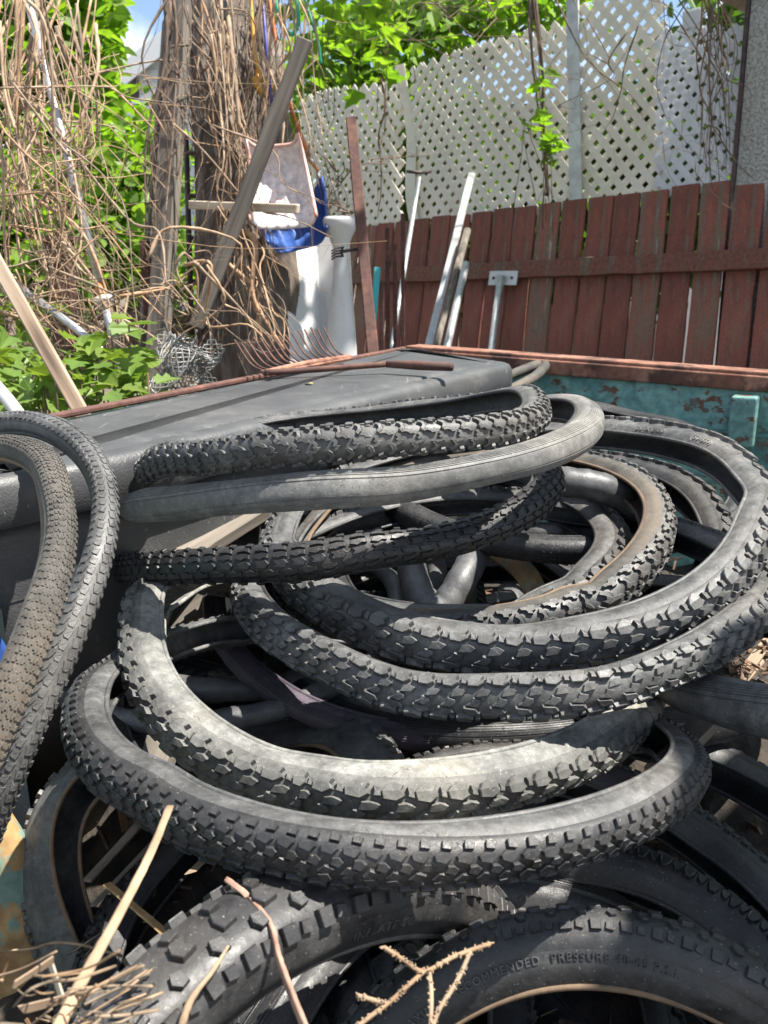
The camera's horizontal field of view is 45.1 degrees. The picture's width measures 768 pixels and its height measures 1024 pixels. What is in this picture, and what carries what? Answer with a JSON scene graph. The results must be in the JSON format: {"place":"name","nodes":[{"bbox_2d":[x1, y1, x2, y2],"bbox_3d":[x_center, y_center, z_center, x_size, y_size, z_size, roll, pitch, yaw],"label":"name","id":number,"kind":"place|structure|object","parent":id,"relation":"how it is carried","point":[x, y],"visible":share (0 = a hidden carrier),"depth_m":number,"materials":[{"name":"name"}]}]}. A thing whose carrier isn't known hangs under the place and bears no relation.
{"place":"outdoors","nodes":[
{"label":"outdoors","id":0,"kind":"place"},
{"bbox_2d":[8,299,384,413],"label":"ground","id":1,"kind":"structure","parent":0,"point":[123,302],"depth_m":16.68,"materials":[{"name":"soil"}]},
{"bbox_2d":[37,236,87,405],"bbox_3d":[-1.048,-0.165,3.176,0.110,1.502,0.100,-1,14,0],"label":"wooden post","id":2,"kind":"object","parent":1,"relation":"on","point":[73,296],"visible":0.13,"depth_m":3.01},
{"bbox_2d":[0,0,155,411],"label":"maple tree","id":3,"kind":"object","parent":1,"relation":"on","point":[113,42],"visible":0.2,"depth_m":6.69,"materials":[{"name":"green plant"}]},
{"bbox_2d":[0,92,196,405],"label":"leafy bush","id":4,"kind":"object","parent":1,"relation":"on","point":[115,215],"visible":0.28,"depth_m":5.89,"materials":[{"name":"green plant"}]},
{"bbox_2d":[139,240,150,344],"bbox_3d":[-0.776,-0.159,3.178,0.031,1.489,0.031,0,14,0],"label":"stake","id":5,"kind":"object","parent":1,"relation":"on","point":[145,271],"visible":0.14,"depth_m":3.01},
{"bbox_2d":[136,19,163,404],"bbox_3d":[-0.798,-0.513,3.087,0.054,2.325,0.042,5,-3,-26],"label":"plank","id":6,"kind":"object","parent":1,"relation":"on","point":[150,218],"visible":0.12,"depth_m":3.10,"materials":[{"name":"grey wood"}]},
{"bbox_2d":[143,0,192,402],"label":"plank","id":7,"kind":"object","parent":1,"relation":"on","point":[173,207],"visible":0.31,"depth_m":2.96,"materials":[{"name":"grey wood"}]},
{"bbox_2d":[189,0,299,391],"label":"old tree","id":8,"kind":"object","parent":1,"relation":"on","point":[232,368],"visible":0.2,"depth_m":3.17,"materials":[{"name":"brown plant"}]},
{"bbox_2d":[0,281,247,393],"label":"dry stems","id":9,"kind":"object","parent":8,"relation":"attached to","point":[184,326],"visible":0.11,"depth_m":3.18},
{"bbox_2d":[26,207,299,363],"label":"dry vines","id":10,"kind":"object","parent":8,"relation":"hanging from","point":[196,264],"visible":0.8,"depth_m":2.50,"materials":[{"name":"plant"}]},
{"bbox_2d":[0,0,379,397],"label":"dry vines","id":11,"kind":"object","parent":8,"relation":"hanging from","point":[17,86],"visible":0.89,"depth_m":2.46,"materials":[{"name":"plant"}]},
{"bbox_2d":[17,282,123,369],"bbox_3d":[-0.819,-0.481,2.450,0.390,0.248,0.023,6,15,24],"label":"metal pipe","id":12,"kind":"object","parent":11,"relation":"on","point":[78,330],"visible":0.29,"depth_m":2.45,"materials":[{"name":"metal"}]},
{"bbox_2d":[26,0,118,346],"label":"metal pipe","id":13,"kind":"object","parent":11,"relation":"on","point":[107,319],"visible":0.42,"depth_m":2.53,"materials":[{"name":"metal"}]},
{"bbox_2d":[147,331,224,399],"bbox_3d":[-0.513,-0.370,2.350,0.206,0.174,0.155,0,14,0],"label":"wire roll","id":14,"kind":"object","parent":11,"relation":"on","point":[176,350],"visible":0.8,"depth_m":2.36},
{"bbox_2d":[184,136,197,334],"bbox_3d":[-0.649,-0.980,3.249,0.092,0.692,0.303,-2,14,-8],"label":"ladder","id":15,"kind":"object","parent":8,"relation":"attached to","point":[190,279],"visible":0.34,"depth_m":3.25,"materials":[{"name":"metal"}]},
{"bbox_2d":[150,0,294,366],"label":"dry vines","id":16,"kind":"object","parent":8,"relation":"attached to","point":[221,79],"visible":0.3,"depth_m":3.10,"materials":[{"name":"plant"}]},
{"bbox_2d":[111,0,403,367],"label":"dry vines","id":17,"kind":"object","parent":8,"relation":"attached to","point":[167,6],"visible":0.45,"depth_m":3.02,"materials":[{"name":"plant"}]},
{"bbox_2d":[258,176,327,252],"bbox_3d":[-0.325,-0.971,3.025,0.293,0.243,0.172,0,14,0],"label":"snow shovel","id":18,"kind":"object","parent":17,"relation":"hanging from","point":[304,238],"visible":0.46,"depth_m":3.05,"materials":[{"name":"blue plastic"}]},
{"bbox_2d":[143,0,379,362],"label":"dry vines","id":19,"kind":"object","parent":8,"relation":"hanging from","point":[239,110],"visible":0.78,"depth_m":2.92,"materials":[{"name":"plant"}]},
{"bbox_2d":[189,36,311,328],"bbox_3d":[-0.398,-0.959,2.730,0.049,0.883,0.032,23,9,-3],"label":"plank","id":20,"kind":"object","parent":19,"relation":"on","point":[249,186],"visible":0.93,"depth_m":2.71,"materials":[{"name":"grey wood"}]},
{"bbox_2d":[268,0,310,156],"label":"hanging cord","id":21,"kind":"object","parent":19,"relation":"hanging from","point":[294,118],"visible":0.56,"depth_m":3.10,"materials":[{"name":"orange plastic"}]},
{"bbox_2d":[243,40,317,229],"bbox_3d":[-0.366,-1.207,2.908,0.200,0.631,0.540,-4,14,-16],"label":"snow shovel","id":22,"kind":"object","parent":21,"relation":"hanging from","point":[294,170],"visible":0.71,"depth_m":2.85,"materials":[{"name":"white plastic"}]},
{"bbox_2d":[188,200,299,213],"bbox_3d":[-0.433,-0.929,2.815,0.469,0.027,0.021,15,20,35],"label":"slat","id":23,"kind":"object","parent":22,"relation":"attached to","point":[270,207],"visible":0.87,"depth_m":2.77,"materials":[{"name":"brown wood"}]},
{"bbox_2d":[288,237,354,362],"bbox_3d":[-0.183,-0.151,3.039,0.226,1.502,0.897,-2,14,-8],"label":"panel","id":24,"kind":"object","parent":1,"relation":"on","point":[313,308],"depth_m":3.21,"materials":[{"name":"white plastic"}]},
{"bbox_2d":[323,216,356,356],"bbox_3d":[-0.142,-0.199,3.187,0.126,1.563,0.110,0,14,0],"label":"wash basin pedestal","id":25,"kind":"object","parent":1,"relation":"on","point":[341,325],"visible":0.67,"depth_m":3.04,"materials":[{"name":"white ceramic"}]},
{"bbox_2d":[346,116,378,352],"bbox_3d":[-0.010,-0.227,2.695,0.037,2.058,0.037,-5,-11,-1],"label":"steel post","id":26,"kind":"object","parent":1,"relation":"on","point":[363,251],"visible":0.36,"depth_m":2.80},
{"bbox_2d":[385,228,389,349],"bbox_3d":[0.018,-0.376,3.888,0.022,1.571,0.012,0,14,0],"label":"stake","id":27,"kind":"object","parent":1,"relation":"on","point":[387,295],"visible":0.33,"depth_m":3.75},
{"bbox_2d":[393,243,397,347],"bbox_3d":[0.049,-0.348,3.901,0.022,1.511,0.012,0,14,0],"label":"stake","id":28,"kind":"object","parent":1,"relation":"on","point":[395,332],"visible":0.3,"depth_m":3.77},
{"bbox_2d":[401,213,404,346],"bbox_3d":[0.082,-0.434,3.995,0.022,1.634,0.012,0,14,0],"label":"stake","id":29,"kind":"object","parent":1,"relation":"on","point":[402,279],"visible":0.37,"depth_m":3.86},
{"bbox_2d":[49,344,767,566],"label":"metal bed","id":30,"kind":"object","parent":1,"relation":"on","point":[730,402],"visible":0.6,"depth_m":2.08,"materials":[{"name":"teal paint"}]},
{"bbox_2d":[0,254,90,416],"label":"plank","id":31,"kind":"object","parent":30,"relation":"on","point":[63,381],"visible":0.49,"depth_m":1.82,"materials":[{"name":"beige wood"}]},
{"bbox_2d":[0,290,99,418],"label":"leafy plant","id":32,"kind":"object","parent":30,"relation":"on","point":[41,391],"visible":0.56,"depth_m":2.08,"materials":[{"name":"green plant"}]},
{"bbox_2d":[13,312,181,411],"bbox_3d":[-0.634,-0.119,2.100,0.301,0.649,0.504,0,14,0],"label":"leafy plant","id":33,"kind":"object","parent":30,"relation":"on","point":[135,362],"visible":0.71,"depth_m":2.06,"materials":[{"name":"green plant"}]},
{"bbox_2d":[0,564,767,1023],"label":"debris heap","id":34,"kind":"object","parent":30,"relation":"in","point":[202,882],"visible":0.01,"depth_m":1.17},
{"bbox_2d":[0,813,35,999],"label":"rusted panel","id":35,"kind":"object","parent":34,"relation":"on","point":[12,923],"visible":0.45,"depth_m":1.03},
{"bbox_2d":[21,714,426,1023],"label":"bicycle tyre","id":36,"kind":"object","parent":34,"relation":"on","point":[55,905],"visible":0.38,"depth_m":1.05,"materials":[{"name":"rubber"}]},
{"bbox_2d":[0,930,162,1023],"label":"straw litter","id":37,"kind":"object","parent":36,"relation":"on","point":[126,1004],"visible":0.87,"depth_m":0.49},
{"bbox_2d":[53,805,173,1023],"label":"broken stick","id":38,"kind":"object","parent":37,"relation":"on","point":[71,1001],"visible":0.96,"depth_m":0.55,"materials":[{"name":"wood"}]},
{"bbox_2d":[103,882,164,933],"bbox_3d":[-0.239,0.388,0.899,0.094,0.003,0.010,26,15,26],"label":"scrap","id":39,"kind":"object","parent":36,"relation":"in","point":[137,909],"visible":0.64,"depth_m":0.90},
{"bbox_2d":[0,349,512,835],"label":"plastic box","id":40,"kind":"object","parent":34,"relation":"on","point":[125,439],"visible":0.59,"depth_m":1.29,"materials":[{"name":"plastic"}]},
{"bbox_2d":[0,410,119,842],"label":"bicycle tyre","id":41,"kind":"object","parent":40,"relation":"on","point":[81,449],"visible":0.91,"depth_m":0.84,"materials":[{"name":"rubber"}]},
{"bbox_2d":[0,434,77,771],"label":"bicycle tyre","id":42,"kind":"object","parent":41,"relation":"on","point":[34,632],"visible":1,"depth_m":0.78,"materials":[{"name":"rubber"}]},
{"bbox_2d":[234,326,453,375],"bbox_3d":[-0.120,-0.318,1.837,0.288,0.076,0.485,-9,17,-33],"label":"garden rake","id":43,"kind":"object","parent":40,"relation":"on","point":[301,367],"visible":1,"depth_m":1.81,"materials":[{"name":"orange paint"}]},
{"bbox_2d":[512,360,549,385],"bbox_3d":[0.309,-0.299,2.102,0.314,0.078,0.130,-12,18,-39],"label":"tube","id":44,"kind":"object","parent":40,"relation":"on","point":[538,369],"visible":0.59,"depth_m":2.15,"materials":[{"name":"rubber"}]},
{"bbox_2d":[69,871,536,1023],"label":"bicycle tyre","id":45,"kind":"object","parent":34,"relation":"on","point":[315,925],"visible":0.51,"depth_m":0.63,"materials":[{"name":"rubber"}]},
{"bbox_2d":[178,945,229,1023],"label":"twig","id":46,"kind":"object","parent":45,"relation":"on","point":[187,1008],"visible":1,"depth_m":0.56,"materials":[{"name":"wood"}]},
{"bbox_2d":[224,877,307,1023],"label":"twig","id":47,"kind":"object","parent":45,"relation":"on","point":[290,992],"visible":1,"depth_m":0.60,"materials":[{"name":"brown wood"}]},
{"bbox_2d":[355,941,494,1023],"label":"conifer twig","id":48,"kind":"object","parent":45,"relation":"on","point":[428,972],"visible":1,"depth_m":0.60,"materials":[{"name":"plant"}]},
{"bbox_2d":[60,804,686,1023],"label":"bicycle tyre","id":49,"kind":"object","parent":34,"relation":"on","point":[170,866],"visible":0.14,"depth_m":1.04,"materials":[{"name":"rubber"}]},
{"bbox_2d":[240,874,713,1023],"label":"bicycle tyre","id":50,"kind":"object","parent":34,"relation":"on","point":[313,987],"visible":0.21,"depth_m":0.86,"materials":[{"name":"black rubber"}]},
{"bbox_2d":[342,902,767,1023],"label":"bicycle tyre","id":51,"kind":"object","parent":34,"relation":"on","point":[713,975],"visible":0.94,"depth_m":0.71,"materials":[{"name":"rubber"}]},
{"bbox_2d":[533,992,585,1023],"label":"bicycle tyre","id":52,"kind":"object","parent":34,"relation":"on","point":[546,1002],"visible":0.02,"depth_m":1.02,"materials":[{"name":"rubber"}]},
{"bbox_2d":[486,574,767,753],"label":"bicycle tyre","id":53,"kind":"object","parent":34,"relation":"on","point":[681,719],"visible":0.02,"depth_m":1.16,"materials":[{"name":"rubber"}]},
{"bbox_2d":[264,556,665,754],"bbox_3d":[0.120,0.184,1.363,0.590,0.116,0.586,0,14,0],"label":"bicycle tyre","id":54,"kind":"object","parent":53,"relation":"on","point":[449,732],"visible":0.12,"depth_m":1.10,"materials":[{"name":"rubber"}]},
{"bbox_2d":[202,528,567,750],"bbox_3d":[0.041,0.144,1.370,0.606,0.152,0.604,0,14,0],"label":"bicycle tyre","id":55,"kind":"object","parent":54,"relation":"on","point":[249,669],"visible":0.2,"depth_m":1.14,"materials":[{"name":"black rubber"}]},
{"bbox_2d":[521,522,573,534],"bbox_3d":[0.259,0.039,1.471,0.170,0.059,0.078,0,14,0],"label":"tube","id":56,"kind":"object","parent":55,"relation":"on","point":[549,528],"visible":0.15,"depth_m":1.44,"materials":[{"name":"rubber"}]},
{"bbox_2d":[496,583,523,603],"bbox_3d":[0.183,0.123,1.328,0.056,0.033,0.036,8,16,28],"label":"folded tube","id":57,"kind":"object","parent":54,"relation":"on","point":[515,590],"visible":0.79,"depth_m":1.33,"materials":[{"name":"rubber"}]},
{"bbox_2d":[490,556,544,593],"bbox_3d":[0.200,0.097,1.378,0.043,0.072,0.158,-5,15,-21],"label":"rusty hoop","id":58,"kind":"object","parent":57,"relation":"on","point":[526,576],"visible":0.44,"depth_m":1.37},
{"bbox_2d":[558,845,767,958],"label":"bicycle tyre","id":59,"kind":"object","parent":34,"relation":"on","point":[646,879],"visible":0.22,"depth_m":0.93,"materials":[{"name":"rubber"}]},
{"bbox_2d":[112,590,572,873],"bbox_3d":[-0.050,0.265,1.247,0.682,0.156,0.676,0,14,0],"label":"bicycle tyre","id":60,"kind":"object","parent":59,"relation":"on","point":[124,728],"visible":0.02,"depth_m":1.05,"materials":[{"name":"rubber"}]},
{"bbox_2d":[84,823,140,882],"bbox_3d":[-0.288,0.364,1.001,0.017,0.005,0.103,-19,15,33],"label":"wood scrap","id":61,"kind":"object","parent":60,"relation":"on","point":[111,854],"visible":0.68,"depth_m":0.99,"materials":[{"name":"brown wood"}]},
{"bbox_2d":[58,568,405,734],"bbox_3d":[-0.238,0.136,1.352,0.548,0.156,0.537,0,14,0],"label":"tube","id":62,"kind":"object","parent":60,"relation":"on","point":[248,716],"visible":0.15,"depth_m":1.12,"materials":[{"name":"rubber"}]},
{"bbox_2d":[117,577,664,820],"bbox_3d":[0.019,0.194,1.139,0.646,0.246,0.700,0,14,0],"label":"bicycle tyre","id":63,"kind":"object","parent":60,"relation":"on","point":[187,728],"visible":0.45,"depth_m":0.85,"materials":[{"name":"rubber"}]},
{"bbox_2d":[113,466,565,586],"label":"bicycle tyre","id":64,"kind":"object","parent":63,"relation":"on","point":[536,499],"visible":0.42,"depth_m":1.03,"materials":[{"name":"black rubber"}]},
{"bbox_2d":[177,513,268,548],"bbox_3d":[-0.284,0.046,1.306,0.103,0.021,0.295,16,30,25],"label":"wood scrap","id":65,"kind":"object","parent":64,"relation":"on","point":[226,534],"visible":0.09,"depth_m":1.33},
{"bbox_2d":[60,614,711,892],"bbox_3d":[0.004,0.221,0.963,0.635,0.158,0.638,0,14,0],"label":"bicycle tyre","id":66,"kind":"object","parent":63,"relation":"on","point":[111,764],"visible":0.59,"depth_m":0.68,"materials":[{"name":"rubber"}]},
{"bbox_2d":[337,449,732,673],"bbox_3d":[0.203,0.046,1.417,0.631,0.210,0.628,0,14,0],"label":"bicycle tyre","id":67,"kind":"object","parent":66,"relation":"on","point":[693,496],"visible":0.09,"depth_m":1.43,"materials":[{"name":"rubber"}]},
{"bbox_2d":[257,479,632,636],"bbox_3d":[0.083,0.049,1.337,0.536,0.144,0.536,0,14,0],"label":"bicycle tyre","id":68,"kind":"object","parent":67,"relation":"on","point":[609,529],"visible":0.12,"depth_m":1.22,"materials":[{"name":"rubber"}]},
{"bbox_2d":[301,444,676,624],"bbox_3d":[0.123,0.028,1.301,0.542,0.178,0.546,0,14,0],"label":"bicycle tyre","id":69,"kind":"object","parent":68,"relation":"on","point":[632,569],"visible":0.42,"depth_m":1.12,"materials":[{"name":"rubber"}]},
{"bbox_2d":[230,485,767,722],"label":"bicycle tyre","id":70,"kind":"object","parent":67,"relation":"on","point":[729,632],"visible":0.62,"depth_m":0.92,"materials":[{"name":"rubber"}]},
{"bbox_2d":[258,415,767,673],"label":"bicycle tyre","id":71,"kind":"object","parent":70,"relation":"on","point":[726,571],"visible":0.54,"depth_m":1.00,"materials":[{"name":"rubber"}]},
{"bbox_2d":[119,394,604,522],"bbox_3d":[-0.031,-0.067,1.232,0.624,0.170,0.637,0,14,0],"label":"tube","id":72,"kind":"object","parent":71,"relation":"on","point":[579,433],"visible":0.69,"depth_m":0.94,"materials":[{"name":"rubber"}]},
{"bbox_2d":[133,383,551,487],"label":"bicycle tyre","id":73,"kind":"object","parent":72,"relation":"on","point":[488,420],"visible":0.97,"depth_m":0.95,"materials":[{"name":"rubber"}]},
{"bbox_2d":[517,466,637,525],"bbox_3d":[0.297,-0.023,1.378,0.206,0.114,0.116,0,14,0],"label":"tube","id":74,"kind":"object","parent":70,"relation":"on","point":[608,490],"visible":0.57,"depth_m":1.33,"materials":[{"name":"rubber"}]},
{"bbox_2d":[385,401,737,564],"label":"bicycle tyre","id":75,"kind":"object","parent":67,"relation":"on","point":[555,549],"visible":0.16,"depth_m":1.33,"materials":[{"name":"black rubber"}]},
{"bbox_2d":[644,717,720,771],"bbox_3d":[0.327,0.249,1.000,0.030,0.012,0.160,9,18,39],"label":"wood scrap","id":76,"kind":"object","parent":66,"relation":"on","point":[703,732],"visible":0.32,"depth_m":1.01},
{"bbox_2d":[656,671,767,739],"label":"tube","id":77,"kind":"object","parent":63,"relation":"on","point":[728,702],"visible":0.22,"depth_m":0.89,"materials":[{"name":"rubber"}]},
{"bbox_2d":[231,739,767,1023],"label":"bicycle tyre","id":78,"kind":"object","parent":59,"relation":"on","point":[722,853],"visible":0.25,"depth_m":1.00,"materials":[{"name":"rubber"}]},
{"bbox_2d":[324,743,767,1023],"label":"bicycle tyre","id":79,"kind":"object","parent":78,"relation":"on","point":[739,777],"visible":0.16,"depth_m":1.12,"materials":[{"name":"rubber"}]},
{"bbox_2d":[725,632,767,682],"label":"leaf litter","id":80,"kind":"object","parent":34,"relation":"on","point":[736,670],"visible":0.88,"depth_m":1.11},
{"bbox_2d":[24,556,762,1023],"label":"wood chips","id":81,"kind":"object","parent":30,"relation":"on","point":[126,824],"visible":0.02,"depth_m":1.19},
{"bbox_2d":[390,170,431,348],"bbox_3d":[0.004,-0.642,4.272,0.098,1.916,1.335,4,14,16],"label":"metal pipe","id":82,"kind":"object","parent":1,"relation":"on","point":[412,218],"visible":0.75,"depth_m":4.49,"materials":[{"name":"metal"}]},
{"bbox_2d":[281,0,611,346],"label":"ash tree","id":83,"kind":"object","parent":1,"relation":"on","point":[341,76],"visible":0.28,"depth_m":7.09,"materials":[{"name":"green plant"}]},
{"bbox_2d":[425,172,474,344],"bbox_3d":[0.163,-0.593,4.146,0.039,2.223,0.022,11,-16,10],"label":"metal strip","id":84,"kind":"object","parent":1,"relation":"on","point":[439,302],"visible":0.43,"depth_m":4.31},
{"bbox_2d":[434,227,470,345],"bbox_3d":[0.150,-0.413,3.983,0.034,1.616,1.175,6,15,24],"label":"wooden pole","id":85,"kind":"object","parent":1,"relation":"on","point":[452,288],"visible":0.34,"depth_m":4.18,"materials":[{"name":"grey wood"}]},
{"bbox_2d":[443,261,469,345],"bbox_3d":[0.178,-0.311,3.889,0.034,1.464,1.096,5,15,21],"label":"metal pipe","id":86,"kind":"object","parent":1,"relation":"on","point":[456,304],"visible":0.34,"depth_m":4.11,"materials":[{"name":"metal"}]},
{"bbox_2d":[325,180,767,368],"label":"wooden fence","id":87,"kind":"object","parent":1,"relation":"on","point":[614,260],"visible":0.38,"depth_m":4.43,"materials":[{"name":"wood"}]},
{"bbox_2d":[299,81,405,228],"bbox_3d":[-0.218,-2.216,5.785,0.152,0.904,1.099,-13,19,-42],"label":"garden lattice","id":88,"kind":"object","parent":87,"relation":"attached to","point":[387,141],"visible":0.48,"depth_m":5.66,"materials":[{"name":"plastic"}]},
{"bbox_2d":[409,21,569,223],"bbox_3d":[0.554,-2.063,5.012,1.286,0.986,0.172,13,19,43],"label":"garden lattice","id":89,"kind":"object","parent":87,"relation":"on","point":[555,112],"visible":0.69,"depth_m":5.00,"materials":[{"name":"plastic"}]},
{"bbox_2d":[395,64,418,220],"bbox_3d":[0.149,-2.114,5.386,0.079,0.971,0.388,-3,14,-14],"label":"lattice strip","id":90,"kind":"object","parent":89,"relation":"attached to","point":[410,135],"visible":0.87,"depth_m":5.39,"materials":[{"name":"plastic"}]},
{"bbox_2d":[320,0,644,230],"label":"dry vines","id":91,"kind":"object","parent":89,"relation":"on","point":[533,10],"visible":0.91,"depth_m":4.34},
{"bbox_2d":[274,0,457,134],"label":"ivy leaves","id":92,"kind":"object","parent":91,"relation":"on","point":[373,14],"visible":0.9,"depth_m":4.28,"materials":[{"name":"green plant"}]},
{"bbox_2d":[513,65,570,238],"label":"climbing leaves","id":93,"kind":"object","parent":91,"relation":"attached to","point":[548,139],"visible":0.99,"depth_m":4.32,"materials":[{"name":"green plant"}]},
{"bbox_2d":[488,271,517,349],"bbox_3d":[0.534,-0.567,4.891,0.260,1.373,0.184,-13,19,-43],"label":"bracket post","id":94,"kind":"object","parent":87,"relation":"attached to","point":[499,279],"visible":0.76,"depth_m":4.81,"materials":[{"name":"white metal"}]},
{"bbox_2d":[566,0,582,199],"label":"lattice post","id":95,"kind":"object","parent":87,"relation":"on","point":[575,151],"visible":0.94,"depth_m":4.58,"materials":[{"name":"white metal"}]},
{"bbox_2d":[579,0,668,202],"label":"garden lattice","id":96,"kind":"object","parent":87,"relation":"on","point":[652,22],"visible":0.71,"depth_m":4.43,"materials":[{"name":"plastic"}]},
{"bbox_2d":[653,23,742,197],"bbox_3d":[1.406,-1.799,4.119,0.115,0.761,0.567,-12,19,-41],"label":"garden lattice","id":97,"kind":"object","parent":87,"relation":"on","point":[677,104],"visible":0.64,"depth_m":4.16,"materials":[{"name":"white plastic"}]},
{"bbox_2d":[644,0,766,265],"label":"dry vines","id":98,"kind":"object","parent":97,"relation":"hanging from","point":[712,18],"visible":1,"depth_m":3.74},
{"bbox_2d":[357,0,744,355],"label":"elm tree","id":99,"kind":"object","parent":1,"relation":"on","point":[737,16],"visible":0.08,"depth_m":8.75,"materials":[{"name":"green plant"}]},
{"bbox_2d":[119,30,293,370],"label":"neighbour house","id":100,"kind":"structure","parent":0,"point":[152,53],"depth_m":13.79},
{"bbox_2d":[3,0,737,298],"label":"sky","id":101,"kind":"structure","parent":0,"point":[143,13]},
{"bbox_2d":[390,104,730,364],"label":"garage","id":102,"kind":"structure","parent":0,"point":[585,108],"depth_m":10.25,"materials":[{"name":"beige wood"}]},
{"bbox_2d":[715,0,767,367],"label":"stucco building","id":103,"kind":"structure","parent":0,"point":[753,76],"depth_m":3.89,"materials":[{"name":"paint"}]},
{"bbox_3d":[-0.095,0.283,1.276,0.199,0.021,0.058,-7,18,-41],"label":"wood scrap","id":104,"kind":"object","parent":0,"visible":0},
{"bbox_2d":[173,578,486,706],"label":"bicycle tyre","id":105,"kind":"object","parent":104,"relation":"on","point":[195,666],"visible":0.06,"depth_m":1.31,"materials":[{"name":"rubber"}]},
{"bbox_2d":[169,594,202,628],"bbox_3d":[-0.295,0.165,1.316,0.134,0.087,0.031,-34,12,-32],"label":"wood scrap","id":106,"kind":"object","parent":105,"relation":"on","point":[190,610],"visible":0.01,"depth_m":1.31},
{"bbox_2d":[179,525,446,703],"bbox_3d":[-0.177,0.108,1.456,0.555,0.183,0.541,0,14,0],"label":"tube","id":107,"kind":"object","parent":105,"relation":"on","point":[213,690],"visible":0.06,"depth_m":1.22,"materials":[{"name":"rubber"}]},
{"bbox_2d":[397,550,489,603],"bbox_3d":[0.088,0.101,1.332,0.138,0.098,0.128,0,14,0],"label":"tube","id":108,"kind":"object","parent":107,"relation":"on","point":[462,577],"visible":0.69,"depth_m":1.30,"materials":[{"name":"rubber"}]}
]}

